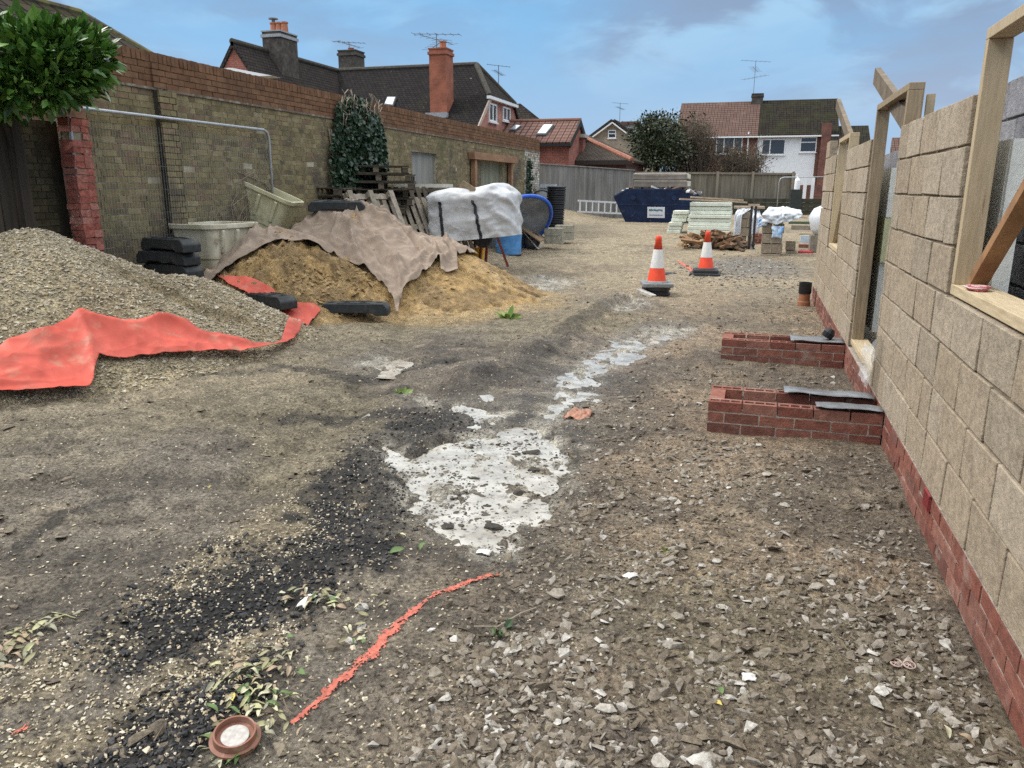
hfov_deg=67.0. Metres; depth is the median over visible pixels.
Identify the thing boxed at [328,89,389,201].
ivy patch
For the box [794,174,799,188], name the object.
white bottle
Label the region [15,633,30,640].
fallen leaf
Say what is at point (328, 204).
rubber fence foot
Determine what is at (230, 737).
pipe end cap
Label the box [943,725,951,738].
fallen leaf
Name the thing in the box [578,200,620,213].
aluminium ladder
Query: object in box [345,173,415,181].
pallet
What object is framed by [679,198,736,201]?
plank
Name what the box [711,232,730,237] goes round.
timber offcut
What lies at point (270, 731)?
fallen leaf
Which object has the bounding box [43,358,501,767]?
tarmac planings
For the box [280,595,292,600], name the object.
fallen leaf
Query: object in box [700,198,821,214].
earth retaining wall
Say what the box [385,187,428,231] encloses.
pallet
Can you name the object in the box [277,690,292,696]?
fallen leaf
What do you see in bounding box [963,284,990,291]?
string line bundle
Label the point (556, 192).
chamber ring
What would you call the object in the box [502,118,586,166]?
pantiled extension
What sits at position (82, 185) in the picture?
broken red pier
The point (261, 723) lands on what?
fallen leaf
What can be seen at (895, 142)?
red roofed house
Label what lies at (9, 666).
fallen leaf
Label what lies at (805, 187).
white gate posts
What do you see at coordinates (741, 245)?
timber offcut
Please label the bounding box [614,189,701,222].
waste skip
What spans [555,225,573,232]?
concrete block
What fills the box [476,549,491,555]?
paper scrap
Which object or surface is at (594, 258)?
ground
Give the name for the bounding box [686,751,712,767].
stone
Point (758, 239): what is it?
brick stack
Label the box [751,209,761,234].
polythene sheet
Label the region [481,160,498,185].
boarded door
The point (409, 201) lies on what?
pallet
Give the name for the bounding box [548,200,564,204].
chamber ring
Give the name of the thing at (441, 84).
long brick house
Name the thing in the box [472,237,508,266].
cement mixer
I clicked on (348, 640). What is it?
stone
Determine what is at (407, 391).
weed
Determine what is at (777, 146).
window
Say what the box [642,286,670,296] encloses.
chamber riser
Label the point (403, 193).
pallet
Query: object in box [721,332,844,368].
brick pier
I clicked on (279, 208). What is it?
mixing tub
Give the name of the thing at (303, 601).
paper scrap
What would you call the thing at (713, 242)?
timber offcut
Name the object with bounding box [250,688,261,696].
fallen leaf
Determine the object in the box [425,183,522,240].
bulk bag
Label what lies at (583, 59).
sky
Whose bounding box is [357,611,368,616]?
fallen leaf
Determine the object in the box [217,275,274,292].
tarpaulin
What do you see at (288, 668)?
fallen leaf
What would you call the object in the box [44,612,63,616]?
fallen leaf
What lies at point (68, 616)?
fallen leaf
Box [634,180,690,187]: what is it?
mattress
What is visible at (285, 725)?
fallen leaf
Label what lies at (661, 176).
mattress
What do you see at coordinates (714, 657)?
coarse rubble
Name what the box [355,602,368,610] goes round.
stone
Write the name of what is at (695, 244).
timber offcut
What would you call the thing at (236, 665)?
fallen leaf
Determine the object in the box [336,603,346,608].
fallen leaf
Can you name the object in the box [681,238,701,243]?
timber offcut
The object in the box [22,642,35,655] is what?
fallen leaf
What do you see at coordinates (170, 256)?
rubber fence foot
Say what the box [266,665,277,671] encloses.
fallen leaf
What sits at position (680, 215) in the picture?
insulation pack
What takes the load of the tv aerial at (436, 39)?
attached to the long brick house at (441, 84)
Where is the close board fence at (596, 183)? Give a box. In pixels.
[539,163,634,217]
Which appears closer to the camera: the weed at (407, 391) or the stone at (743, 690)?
the stone at (743, 690)
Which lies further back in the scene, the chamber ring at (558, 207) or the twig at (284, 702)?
the chamber ring at (558, 207)
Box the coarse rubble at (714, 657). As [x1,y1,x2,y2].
[411,388,1023,767]
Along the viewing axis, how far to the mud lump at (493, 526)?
3.84 m
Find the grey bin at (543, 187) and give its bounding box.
[539,184,556,197]
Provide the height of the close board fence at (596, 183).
2.399 m
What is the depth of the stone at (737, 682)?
2.57 m
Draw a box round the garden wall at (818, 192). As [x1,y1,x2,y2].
[800,185,825,198]
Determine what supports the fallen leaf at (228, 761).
on the ground
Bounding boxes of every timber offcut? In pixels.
[459,180,475,190]
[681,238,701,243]
[682,234,700,247]
[702,236,723,237]
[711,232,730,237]
[711,238,715,248]
[714,237,735,246]
[719,238,742,241]
[723,239,738,248]
[737,242,745,248]
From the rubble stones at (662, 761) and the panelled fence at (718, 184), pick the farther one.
the panelled fence at (718, 184)
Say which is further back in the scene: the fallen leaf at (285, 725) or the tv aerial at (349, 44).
the tv aerial at (349, 44)
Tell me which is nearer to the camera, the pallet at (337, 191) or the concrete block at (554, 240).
the pallet at (337, 191)
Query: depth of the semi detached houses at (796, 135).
62.14 m
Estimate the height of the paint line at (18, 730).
0.010 m
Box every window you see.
[412,152,433,183]
[488,103,498,124]
[502,106,510,122]
[607,130,616,138]
[716,138,742,154]
[761,139,785,155]
[799,137,816,152]
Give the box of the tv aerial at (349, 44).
[333,40,363,47]
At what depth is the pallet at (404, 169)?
14.10 m
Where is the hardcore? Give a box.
[668,253,798,288]
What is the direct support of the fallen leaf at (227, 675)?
on the ground
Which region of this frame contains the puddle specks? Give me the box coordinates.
[383,420,567,553]
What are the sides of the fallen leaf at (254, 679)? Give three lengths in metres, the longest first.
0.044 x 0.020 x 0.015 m
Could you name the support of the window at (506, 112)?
in the long brick house at (441, 84)
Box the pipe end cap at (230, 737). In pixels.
[209,715,260,759]
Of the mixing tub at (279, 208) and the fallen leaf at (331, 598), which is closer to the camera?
the fallen leaf at (331, 598)
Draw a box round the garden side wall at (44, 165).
[21,118,75,238]
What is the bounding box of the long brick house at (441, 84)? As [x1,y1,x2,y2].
[219,17,518,130]
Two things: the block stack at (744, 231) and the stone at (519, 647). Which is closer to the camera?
the stone at (519, 647)
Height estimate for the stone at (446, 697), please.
0.020 m
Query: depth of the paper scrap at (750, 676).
2.59 m
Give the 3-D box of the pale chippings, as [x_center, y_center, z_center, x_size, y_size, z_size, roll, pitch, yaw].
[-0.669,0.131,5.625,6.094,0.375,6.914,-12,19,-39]
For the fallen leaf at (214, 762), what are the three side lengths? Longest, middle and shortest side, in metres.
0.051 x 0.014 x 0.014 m
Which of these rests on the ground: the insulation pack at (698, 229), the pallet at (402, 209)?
the insulation pack at (698, 229)
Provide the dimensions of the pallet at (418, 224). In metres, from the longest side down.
1.208 x 1.007 x 0.149 m
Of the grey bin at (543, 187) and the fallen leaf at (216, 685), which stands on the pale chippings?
the fallen leaf at (216, 685)
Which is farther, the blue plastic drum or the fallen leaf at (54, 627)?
the blue plastic drum
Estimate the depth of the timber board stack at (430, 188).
15.47 m
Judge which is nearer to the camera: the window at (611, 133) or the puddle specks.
the puddle specks
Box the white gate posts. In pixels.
[801,178,814,210]
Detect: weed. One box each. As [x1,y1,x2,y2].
[394,386,412,393]
[494,305,521,318]
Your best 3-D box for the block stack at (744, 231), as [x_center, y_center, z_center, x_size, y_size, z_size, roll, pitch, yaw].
[6.109,-3.977,20.253,0.362,1.068,0.526,5,15,17]
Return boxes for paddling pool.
[488,194,552,246]
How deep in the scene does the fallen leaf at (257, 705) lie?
2.41 m
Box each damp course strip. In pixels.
[784,386,874,398]
[790,334,843,342]
[815,402,883,411]
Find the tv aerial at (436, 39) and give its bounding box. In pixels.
[411,32,459,49]
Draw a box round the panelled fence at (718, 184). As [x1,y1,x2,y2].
[634,171,795,198]
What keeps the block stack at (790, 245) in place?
on the ground
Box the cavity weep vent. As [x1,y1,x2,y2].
[922,487,930,511]
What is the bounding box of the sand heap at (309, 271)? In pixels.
[203,213,547,326]
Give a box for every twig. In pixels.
[60,560,88,564]
[153,726,162,741]
[271,691,293,714]
[977,752,1020,759]
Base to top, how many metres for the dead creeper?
1.129 m
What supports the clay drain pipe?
on the ground
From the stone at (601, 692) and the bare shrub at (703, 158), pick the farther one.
the bare shrub at (703, 158)
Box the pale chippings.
[0,335,629,767]
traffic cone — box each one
[640,235,673,287]
[693,231,718,273]
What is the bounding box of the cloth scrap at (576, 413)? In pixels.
[564,407,593,419]
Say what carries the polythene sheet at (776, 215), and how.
on the block stack at (773, 249)
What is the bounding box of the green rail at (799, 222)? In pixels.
[788,221,809,223]
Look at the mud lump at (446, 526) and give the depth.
3.85 m
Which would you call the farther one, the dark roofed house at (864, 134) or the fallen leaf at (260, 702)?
the dark roofed house at (864, 134)
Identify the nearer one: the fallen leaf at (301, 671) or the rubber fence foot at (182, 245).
the fallen leaf at (301, 671)
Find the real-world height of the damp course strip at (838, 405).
0.012 m
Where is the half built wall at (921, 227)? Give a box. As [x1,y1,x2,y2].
[812,4,1023,747]
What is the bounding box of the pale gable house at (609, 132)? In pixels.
[589,119,653,171]
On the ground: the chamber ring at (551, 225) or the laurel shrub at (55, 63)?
the chamber ring at (551, 225)
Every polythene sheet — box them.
[734,208,749,234]
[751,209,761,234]
[762,206,801,224]
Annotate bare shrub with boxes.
[662,111,728,171]
[704,137,769,172]
[745,135,777,172]
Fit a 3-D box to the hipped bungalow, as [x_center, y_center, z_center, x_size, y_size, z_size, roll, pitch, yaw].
[4.204,-10.679,39.090,4.808,4.734,6.499,5,15,17]
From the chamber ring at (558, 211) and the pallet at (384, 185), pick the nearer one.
the pallet at (384, 185)
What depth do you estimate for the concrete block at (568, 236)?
20.20 m
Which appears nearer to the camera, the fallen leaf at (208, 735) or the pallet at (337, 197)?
the fallen leaf at (208, 735)
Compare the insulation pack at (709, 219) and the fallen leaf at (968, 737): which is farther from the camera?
the insulation pack at (709, 219)
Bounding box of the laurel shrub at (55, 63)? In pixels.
[0,0,127,128]
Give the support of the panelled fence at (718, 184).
on the ground
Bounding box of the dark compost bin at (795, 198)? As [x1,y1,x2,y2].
[789,189,801,209]
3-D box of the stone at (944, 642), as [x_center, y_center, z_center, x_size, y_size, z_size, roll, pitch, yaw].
[1.589,0.954,2.828,0.039,0.024,0.072,4,15,16]
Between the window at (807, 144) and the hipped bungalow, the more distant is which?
the window at (807, 144)
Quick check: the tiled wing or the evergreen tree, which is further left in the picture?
the tiled wing
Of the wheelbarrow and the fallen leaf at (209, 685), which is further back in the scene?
the wheelbarrow
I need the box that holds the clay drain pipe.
[797,282,811,306]
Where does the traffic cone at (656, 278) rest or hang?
on the chamber riser
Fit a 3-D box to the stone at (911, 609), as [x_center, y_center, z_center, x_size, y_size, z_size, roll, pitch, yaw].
[1.574,0.891,3.083,0.086,0.012,0.054,10,17,34]
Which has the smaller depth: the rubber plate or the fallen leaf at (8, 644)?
the fallen leaf at (8, 644)
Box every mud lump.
[441,523,453,529]
[484,522,503,530]
[513,490,525,495]
[522,449,540,454]
[528,466,539,471]
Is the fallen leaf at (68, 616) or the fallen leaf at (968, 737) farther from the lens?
the fallen leaf at (68, 616)
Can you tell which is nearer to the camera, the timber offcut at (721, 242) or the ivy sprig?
the ivy sprig
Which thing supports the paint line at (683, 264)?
on the ground
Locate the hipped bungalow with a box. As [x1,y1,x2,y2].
[575,134,647,199]
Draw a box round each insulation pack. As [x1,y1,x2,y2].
[667,222,683,232]
[671,210,689,221]
[687,226,730,234]
[688,214,731,225]
[690,202,732,213]
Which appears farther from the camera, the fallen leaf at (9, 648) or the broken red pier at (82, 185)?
the broken red pier at (82, 185)
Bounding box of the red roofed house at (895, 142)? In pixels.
[890,137,899,152]
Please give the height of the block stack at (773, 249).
1.030 m
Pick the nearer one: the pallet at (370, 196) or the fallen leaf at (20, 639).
the fallen leaf at (20, 639)
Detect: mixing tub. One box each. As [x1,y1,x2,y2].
[168,221,257,269]
[244,181,303,228]
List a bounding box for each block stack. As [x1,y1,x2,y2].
[740,211,751,242]
[760,223,784,255]
[785,240,796,253]
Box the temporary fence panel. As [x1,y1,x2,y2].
[67,106,273,263]
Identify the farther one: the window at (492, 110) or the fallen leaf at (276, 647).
the window at (492, 110)
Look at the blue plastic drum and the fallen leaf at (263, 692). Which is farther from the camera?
the blue plastic drum
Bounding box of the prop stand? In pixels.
[746,204,759,249]
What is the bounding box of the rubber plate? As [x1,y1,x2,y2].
[689,270,720,276]
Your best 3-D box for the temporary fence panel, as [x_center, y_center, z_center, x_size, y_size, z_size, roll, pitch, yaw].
[-4.247,-2.393,10.290,0.042,2.158,3.723,5,15,17]
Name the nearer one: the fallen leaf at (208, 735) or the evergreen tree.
the fallen leaf at (208, 735)
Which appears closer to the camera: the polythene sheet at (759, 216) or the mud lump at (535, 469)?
the mud lump at (535, 469)
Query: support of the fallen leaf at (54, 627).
on the ground
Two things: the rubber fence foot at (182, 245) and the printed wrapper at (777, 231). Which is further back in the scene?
the printed wrapper at (777, 231)
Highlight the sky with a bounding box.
[50,0,1023,171]
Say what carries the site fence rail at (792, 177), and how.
on the ground
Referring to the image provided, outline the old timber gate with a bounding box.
[0,118,35,232]
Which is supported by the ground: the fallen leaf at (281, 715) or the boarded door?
the fallen leaf at (281, 715)
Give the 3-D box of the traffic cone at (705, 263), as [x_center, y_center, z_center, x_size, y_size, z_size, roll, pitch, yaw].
[3.669,-2.493,14.559,0.460,0.768,0.460,3,14,11]
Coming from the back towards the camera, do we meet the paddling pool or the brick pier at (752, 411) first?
the paddling pool
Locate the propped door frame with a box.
[468,151,517,187]
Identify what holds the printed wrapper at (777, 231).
hanging from the block stack at (773, 249)
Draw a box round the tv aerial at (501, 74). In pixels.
[487,64,509,83]
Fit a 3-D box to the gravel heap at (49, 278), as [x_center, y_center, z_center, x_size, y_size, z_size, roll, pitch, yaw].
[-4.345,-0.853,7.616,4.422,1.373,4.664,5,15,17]
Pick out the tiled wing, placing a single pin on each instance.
(523, 112)
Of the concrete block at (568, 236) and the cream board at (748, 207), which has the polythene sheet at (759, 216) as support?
the cream board at (748, 207)
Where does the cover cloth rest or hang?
on the sand heap at (309, 271)
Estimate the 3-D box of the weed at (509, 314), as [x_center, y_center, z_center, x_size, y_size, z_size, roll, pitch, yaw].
[-0.051,-0.922,10.001,0.398,0.208,0.306,-8,16,-29]
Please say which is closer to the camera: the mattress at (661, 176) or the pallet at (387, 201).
the pallet at (387, 201)
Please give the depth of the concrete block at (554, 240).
19.12 m
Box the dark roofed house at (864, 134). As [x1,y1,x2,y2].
[831,125,869,154]
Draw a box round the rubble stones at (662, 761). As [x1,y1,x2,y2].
[366,307,1019,767]
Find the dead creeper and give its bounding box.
[208,172,270,221]
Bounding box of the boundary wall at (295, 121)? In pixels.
[54,44,539,266]
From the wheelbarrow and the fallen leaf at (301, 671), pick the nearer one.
the fallen leaf at (301, 671)
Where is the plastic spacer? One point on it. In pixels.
(902, 664)
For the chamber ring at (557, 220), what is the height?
0.146 m
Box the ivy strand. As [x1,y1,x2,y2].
[526,159,533,193]
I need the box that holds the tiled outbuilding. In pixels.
[0,0,153,120]
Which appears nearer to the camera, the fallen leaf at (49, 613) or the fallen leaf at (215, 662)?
the fallen leaf at (215, 662)
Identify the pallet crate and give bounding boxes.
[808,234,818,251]
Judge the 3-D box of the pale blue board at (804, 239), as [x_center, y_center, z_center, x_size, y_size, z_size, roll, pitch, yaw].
[7.438,-3.555,18.998,0.667,0.171,0.030,4,15,13]
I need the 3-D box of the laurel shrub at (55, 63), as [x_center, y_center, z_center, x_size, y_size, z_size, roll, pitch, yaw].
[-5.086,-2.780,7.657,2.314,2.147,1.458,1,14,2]
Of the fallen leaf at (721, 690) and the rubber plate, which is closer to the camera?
the fallen leaf at (721, 690)
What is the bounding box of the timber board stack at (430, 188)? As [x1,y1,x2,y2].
[395,184,452,223]
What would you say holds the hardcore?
on the ground
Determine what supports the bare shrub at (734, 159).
on the ground
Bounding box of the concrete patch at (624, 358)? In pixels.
[543,331,682,418]
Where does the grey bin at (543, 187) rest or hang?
on the ground
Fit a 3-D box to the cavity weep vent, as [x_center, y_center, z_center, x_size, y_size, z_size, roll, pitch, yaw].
[1.960,0.546,3.655,0.012,0.079,0.125,5,15,17]
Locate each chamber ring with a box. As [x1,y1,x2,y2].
[546,195,565,199]
[547,186,565,190]
[547,191,565,194]
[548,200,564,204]
[549,223,563,227]
[551,218,563,222]
[552,205,564,208]
[552,214,563,218]
[553,209,564,213]
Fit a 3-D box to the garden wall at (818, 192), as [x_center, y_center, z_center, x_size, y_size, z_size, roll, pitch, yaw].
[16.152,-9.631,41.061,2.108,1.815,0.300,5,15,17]
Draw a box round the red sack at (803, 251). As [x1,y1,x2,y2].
[798,250,812,252]
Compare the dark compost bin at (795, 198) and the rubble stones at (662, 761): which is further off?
the dark compost bin at (795, 198)
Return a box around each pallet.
[316,187,362,195]
[317,196,343,198]
[342,190,404,224]
[343,190,408,197]
[345,165,408,173]
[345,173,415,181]
[347,182,415,189]
[379,198,413,205]
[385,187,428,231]
[386,196,426,233]
[388,206,406,213]
[397,197,428,234]
[420,204,474,253]
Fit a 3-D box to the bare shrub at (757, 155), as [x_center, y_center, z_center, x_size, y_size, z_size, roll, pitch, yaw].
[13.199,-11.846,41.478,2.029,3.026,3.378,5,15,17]
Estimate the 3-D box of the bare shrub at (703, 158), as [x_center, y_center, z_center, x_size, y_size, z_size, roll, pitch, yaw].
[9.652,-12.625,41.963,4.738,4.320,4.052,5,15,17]
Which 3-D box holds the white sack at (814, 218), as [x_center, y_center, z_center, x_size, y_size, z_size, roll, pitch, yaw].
[7.289,-3.818,18.015,0.727,0.740,0.707,5,15,17]
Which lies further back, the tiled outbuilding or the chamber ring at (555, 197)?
the chamber ring at (555, 197)
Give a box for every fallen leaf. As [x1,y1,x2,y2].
[0,652,6,661]
[0,664,14,668]
[2,639,18,650]
[5,645,19,656]
[10,652,21,658]
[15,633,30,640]
[16,637,26,642]
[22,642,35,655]
[23,651,36,665]
[31,620,48,630]
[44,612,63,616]
[45,625,57,631]
[58,614,76,619]
[198,733,211,738]
[205,681,214,691]
[206,703,217,711]
[207,758,222,766]
[208,661,221,665]
[211,680,223,691]
[223,671,234,681]
[225,748,252,765]
[226,706,239,714]
[231,663,243,670]
[234,753,239,764]
[239,695,250,708]
[240,686,248,694]
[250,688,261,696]
[251,677,263,682]
[252,700,265,704]
[253,703,262,708]
[257,691,270,699]
[257,720,265,725]
[262,658,269,670]
[263,661,274,669]
[263,729,275,734]
[265,700,279,706]
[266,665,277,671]
[271,645,282,649]
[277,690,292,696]
[278,712,286,720]
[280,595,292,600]
[283,692,299,698]
[283,721,288,732]
[286,665,291,676]
[296,667,305,674]
[329,596,336,604]
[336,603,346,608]
[338,637,347,642]
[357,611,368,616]
[389,546,403,552]
[419,541,424,549]
[718,686,723,693]
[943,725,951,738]
[957,733,974,745]
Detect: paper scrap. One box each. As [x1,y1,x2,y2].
[295,593,317,607]
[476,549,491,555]
[622,572,638,578]
[741,672,756,681]
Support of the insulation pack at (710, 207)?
on the insulation pack at (709, 219)
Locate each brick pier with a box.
[707,385,882,444]
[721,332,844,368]
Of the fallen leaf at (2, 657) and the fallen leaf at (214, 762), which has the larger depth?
the fallen leaf at (2, 657)
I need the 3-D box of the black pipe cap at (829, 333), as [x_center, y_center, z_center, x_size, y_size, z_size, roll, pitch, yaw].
[2.985,-0.475,7.295,0.116,0.117,0.110,5,15,17]
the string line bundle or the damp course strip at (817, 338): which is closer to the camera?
the string line bundle
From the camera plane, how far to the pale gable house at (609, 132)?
59.58 m
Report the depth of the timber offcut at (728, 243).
18.61 m
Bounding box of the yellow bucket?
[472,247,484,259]
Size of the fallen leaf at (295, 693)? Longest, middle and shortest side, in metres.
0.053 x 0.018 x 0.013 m
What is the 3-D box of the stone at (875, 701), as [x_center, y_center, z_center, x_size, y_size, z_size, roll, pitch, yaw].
[1.168,1.022,2.481,0.032,0.014,0.068,2,14,6]
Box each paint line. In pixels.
[12,722,28,733]
[290,573,499,722]
[677,261,692,270]
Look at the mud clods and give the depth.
2.72 m
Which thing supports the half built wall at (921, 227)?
on the ground
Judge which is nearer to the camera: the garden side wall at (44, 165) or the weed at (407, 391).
the weed at (407, 391)
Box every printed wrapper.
[757,217,766,227]
[771,225,783,237]
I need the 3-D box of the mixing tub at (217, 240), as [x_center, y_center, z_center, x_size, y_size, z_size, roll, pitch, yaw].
[-3.961,-1.863,10.356,0.785,0.580,1.008,6,15,20]
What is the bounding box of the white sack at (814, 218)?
[809,206,821,234]
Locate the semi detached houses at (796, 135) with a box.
[679,93,838,202]
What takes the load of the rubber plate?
on the ground
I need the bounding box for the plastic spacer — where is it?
[890,658,916,669]
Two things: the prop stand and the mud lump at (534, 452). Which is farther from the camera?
the prop stand
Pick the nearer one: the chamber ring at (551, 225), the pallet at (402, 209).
the pallet at (402, 209)
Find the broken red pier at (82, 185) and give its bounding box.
[56,105,104,251]
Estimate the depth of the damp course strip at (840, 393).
5.38 m
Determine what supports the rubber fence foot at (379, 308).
on the sand heap at (309, 271)
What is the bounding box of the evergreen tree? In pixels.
[619,107,708,171]
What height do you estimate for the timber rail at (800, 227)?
0.113 m
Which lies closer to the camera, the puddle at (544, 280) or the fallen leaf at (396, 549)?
the fallen leaf at (396, 549)
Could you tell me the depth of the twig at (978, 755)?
2.23 m
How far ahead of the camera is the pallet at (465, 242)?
15.44 m
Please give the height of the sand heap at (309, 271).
1.481 m
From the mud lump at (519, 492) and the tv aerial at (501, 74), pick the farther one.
the tv aerial at (501, 74)
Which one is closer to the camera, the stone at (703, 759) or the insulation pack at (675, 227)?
the stone at (703, 759)
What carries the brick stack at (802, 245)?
on the ground
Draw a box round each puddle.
[362,395,504,419]
[376,359,413,378]
[530,279,560,291]
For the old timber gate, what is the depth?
8.07 m
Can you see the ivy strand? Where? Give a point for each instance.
(529, 177)
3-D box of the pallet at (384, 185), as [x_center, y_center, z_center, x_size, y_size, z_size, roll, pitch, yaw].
[-2.430,-3.733,14.584,1.208,0.149,1.005,-1,14,-5]
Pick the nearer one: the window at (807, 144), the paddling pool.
the paddling pool
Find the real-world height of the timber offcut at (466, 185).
0.375 m
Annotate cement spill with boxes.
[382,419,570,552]
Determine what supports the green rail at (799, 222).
on the ground
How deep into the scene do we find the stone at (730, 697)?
2.50 m
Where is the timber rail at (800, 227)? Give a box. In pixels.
[791,225,810,229]
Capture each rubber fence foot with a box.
[136,249,200,265]
[141,236,200,252]
[143,262,203,277]
[241,292,297,309]
[308,199,364,211]
[321,301,390,315]
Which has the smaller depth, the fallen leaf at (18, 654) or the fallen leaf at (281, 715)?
the fallen leaf at (281, 715)
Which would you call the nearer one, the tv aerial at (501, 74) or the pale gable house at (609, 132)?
the tv aerial at (501, 74)
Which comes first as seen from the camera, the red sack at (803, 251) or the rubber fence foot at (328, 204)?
the rubber fence foot at (328, 204)
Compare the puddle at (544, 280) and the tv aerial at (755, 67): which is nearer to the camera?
the puddle at (544, 280)
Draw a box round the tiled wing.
[516,104,538,118]
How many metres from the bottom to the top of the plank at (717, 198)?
0.129 m
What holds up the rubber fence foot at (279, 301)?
on the sand heap at (309, 271)
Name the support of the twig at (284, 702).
on the ground
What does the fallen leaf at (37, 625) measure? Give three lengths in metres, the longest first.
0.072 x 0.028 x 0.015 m
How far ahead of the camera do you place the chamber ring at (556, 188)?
24.94 m
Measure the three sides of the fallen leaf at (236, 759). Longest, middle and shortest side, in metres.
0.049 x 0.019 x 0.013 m
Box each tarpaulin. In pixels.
[0,308,302,389]
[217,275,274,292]
[282,302,320,324]
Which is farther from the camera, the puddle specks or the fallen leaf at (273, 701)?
the puddle specks
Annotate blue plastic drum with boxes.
[496,213,521,255]
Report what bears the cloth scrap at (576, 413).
on the ground
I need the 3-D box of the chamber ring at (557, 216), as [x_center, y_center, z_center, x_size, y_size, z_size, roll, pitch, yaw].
[1.408,-5.523,25.417,0.620,0.146,0.620,5,15,17]
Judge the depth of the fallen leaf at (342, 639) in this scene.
2.75 m
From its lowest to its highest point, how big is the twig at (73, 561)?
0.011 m
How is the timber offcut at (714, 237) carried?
on the timber offcut
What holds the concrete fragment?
on the ground
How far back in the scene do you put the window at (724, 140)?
62.59 m
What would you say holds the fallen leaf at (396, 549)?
on the ground
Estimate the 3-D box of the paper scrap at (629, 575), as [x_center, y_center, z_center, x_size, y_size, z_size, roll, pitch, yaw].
[0.504,0.809,3.269,0.073,0.020,0.044,-8,17,-30]
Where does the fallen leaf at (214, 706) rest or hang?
on the ground
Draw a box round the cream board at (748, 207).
[734,206,764,208]
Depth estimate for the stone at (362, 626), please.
2.88 m
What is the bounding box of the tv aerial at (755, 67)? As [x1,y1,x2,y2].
[741,60,770,92]
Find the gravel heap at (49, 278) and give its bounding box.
[0,227,319,404]
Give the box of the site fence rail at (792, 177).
[777,176,823,206]
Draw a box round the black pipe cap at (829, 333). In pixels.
[822,327,834,339]
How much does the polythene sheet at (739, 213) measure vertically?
1.092 m
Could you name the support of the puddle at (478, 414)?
on the ground
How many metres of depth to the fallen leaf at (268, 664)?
2.61 m
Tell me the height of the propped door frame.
2.420 m
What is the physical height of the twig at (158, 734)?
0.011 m
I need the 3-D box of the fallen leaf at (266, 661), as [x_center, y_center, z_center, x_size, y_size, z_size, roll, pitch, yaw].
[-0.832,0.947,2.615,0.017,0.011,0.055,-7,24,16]
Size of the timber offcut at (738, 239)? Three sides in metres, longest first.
0.732 x 0.099 x 0.090 m
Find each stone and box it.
[345,637,356,643]
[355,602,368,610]
[357,623,365,629]
[438,694,451,701]
[509,645,521,652]
[591,688,606,695]
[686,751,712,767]
[725,694,736,699]
[728,679,745,685]
[740,686,748,693]
[868,695,883,708]
[897,605,917,612]
[939,638,950,650]
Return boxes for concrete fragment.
[636,289,655,296]
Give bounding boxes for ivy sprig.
[474,607,536,637]
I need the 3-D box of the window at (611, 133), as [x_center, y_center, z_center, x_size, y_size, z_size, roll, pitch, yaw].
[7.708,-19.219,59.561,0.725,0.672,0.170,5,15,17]
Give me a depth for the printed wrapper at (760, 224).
17.37 m
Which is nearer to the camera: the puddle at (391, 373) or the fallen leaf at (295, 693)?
the fallen leaf at (295, 693)
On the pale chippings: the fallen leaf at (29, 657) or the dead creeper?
the fallen leaf at (29, 657)
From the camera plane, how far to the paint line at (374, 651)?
2.72 m
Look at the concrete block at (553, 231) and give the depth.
19.10 m
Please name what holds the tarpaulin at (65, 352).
on the gravel heap at (49, 278)
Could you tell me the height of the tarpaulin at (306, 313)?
0.176 m
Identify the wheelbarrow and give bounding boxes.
[521,226,544,248]
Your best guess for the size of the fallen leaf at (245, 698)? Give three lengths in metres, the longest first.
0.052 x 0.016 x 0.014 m
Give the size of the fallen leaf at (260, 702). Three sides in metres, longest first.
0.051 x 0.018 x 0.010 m
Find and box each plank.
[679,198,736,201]
[690,196,743,200]
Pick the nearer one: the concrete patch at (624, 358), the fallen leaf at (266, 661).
the fallen leaf at (266, 661)
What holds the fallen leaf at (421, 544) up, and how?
on the ground
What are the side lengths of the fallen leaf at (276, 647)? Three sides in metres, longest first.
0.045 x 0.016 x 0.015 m
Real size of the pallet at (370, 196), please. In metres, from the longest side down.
1.208 x 1.007 x 0.149 m
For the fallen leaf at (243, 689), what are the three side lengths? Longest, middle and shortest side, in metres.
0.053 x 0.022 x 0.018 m
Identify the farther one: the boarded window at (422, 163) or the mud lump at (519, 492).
the boarded window at (422, 163)
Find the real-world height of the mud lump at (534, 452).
0.046 m
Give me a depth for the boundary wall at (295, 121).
10.99 m
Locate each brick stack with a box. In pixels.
[754,233,761,243]
[798,244,808,247]
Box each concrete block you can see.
[544,228,563,235]
[544,236,563,243]
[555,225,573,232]
[563,232,573,239]
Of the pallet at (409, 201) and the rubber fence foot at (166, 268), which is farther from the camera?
the pallet at (409, 201)
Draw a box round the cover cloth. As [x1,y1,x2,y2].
[204,198,477,311]
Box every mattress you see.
[633,173,690,179]
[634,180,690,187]
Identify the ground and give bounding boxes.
[0,206,1023,767]
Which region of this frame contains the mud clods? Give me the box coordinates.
[0,274,1012,767]
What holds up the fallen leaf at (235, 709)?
on the ground
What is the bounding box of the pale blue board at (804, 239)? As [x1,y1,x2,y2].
[800,236,808,242]
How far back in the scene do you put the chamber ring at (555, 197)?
25.02 m

